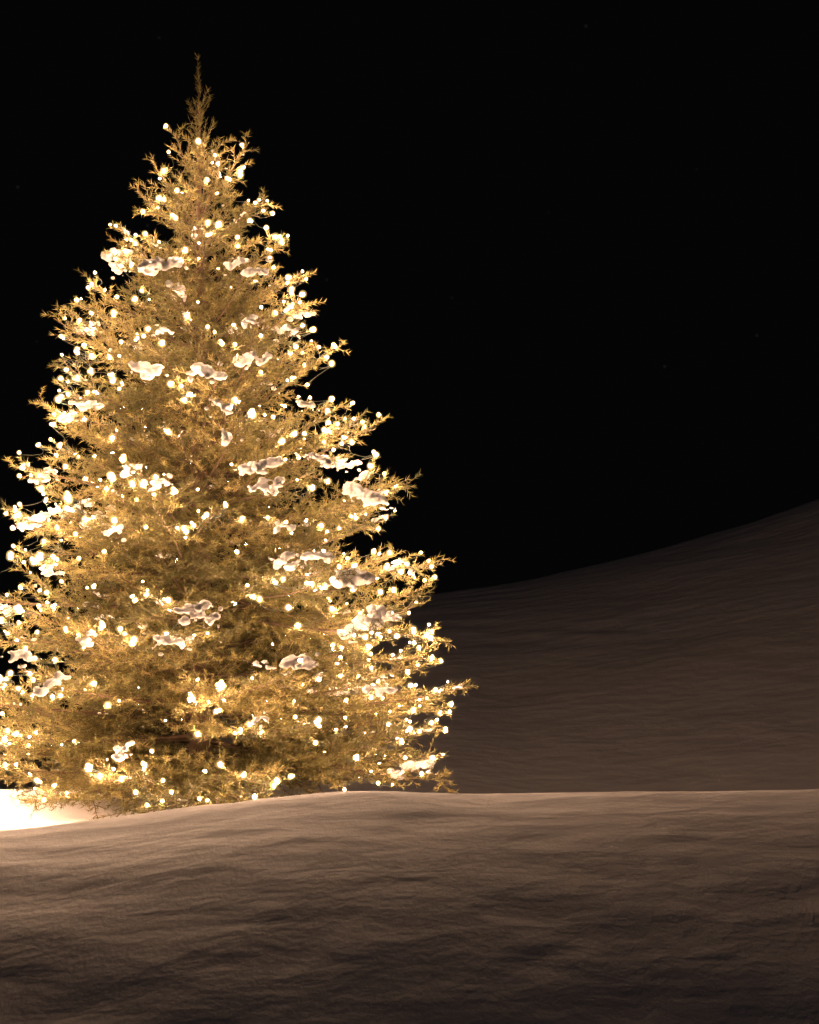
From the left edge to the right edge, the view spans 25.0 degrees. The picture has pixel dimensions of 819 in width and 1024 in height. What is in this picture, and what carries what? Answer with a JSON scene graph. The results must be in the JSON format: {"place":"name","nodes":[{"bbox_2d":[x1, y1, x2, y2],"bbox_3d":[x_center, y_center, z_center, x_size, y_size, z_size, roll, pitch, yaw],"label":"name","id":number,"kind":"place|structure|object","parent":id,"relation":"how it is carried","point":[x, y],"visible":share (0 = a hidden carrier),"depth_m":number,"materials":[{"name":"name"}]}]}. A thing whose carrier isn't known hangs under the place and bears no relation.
{"place":"outdoors","nodes":[
{"label":"outdoors","id":0,"kind":"place"},
{"bbox_2d":[0,499,818,1023],"bbox_3d":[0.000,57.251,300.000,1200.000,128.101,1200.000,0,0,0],"label":"snow ground","id":1,"kind":"structure","parent":0,"point":[622,827],"depth_m":5.27,"materials":[{"name":"white snow"}]},
{"bbox_2d":[0,55,478,819],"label":"christmas fir tree","id":2,"kind":"object","parent":1,"relation":"on","point":[166,551],"visible":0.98,"depth_m":7.75,"materials":[{"name":"green plant"}]},
{"bbox_2d":[0,125,451,806],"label":"string lights","id":3,"kind":"object","parent":2,"relation":"attached to","point":[58,399],"visible":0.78,"depth_m":7.66,"materials":[{"name":"beige"}]},
{"bbox_2d":[0,0,818,760],"label":"sky","id":4,"kind":"structure","parent":0,"point":[568,249],"materials":[{"name":"black"}]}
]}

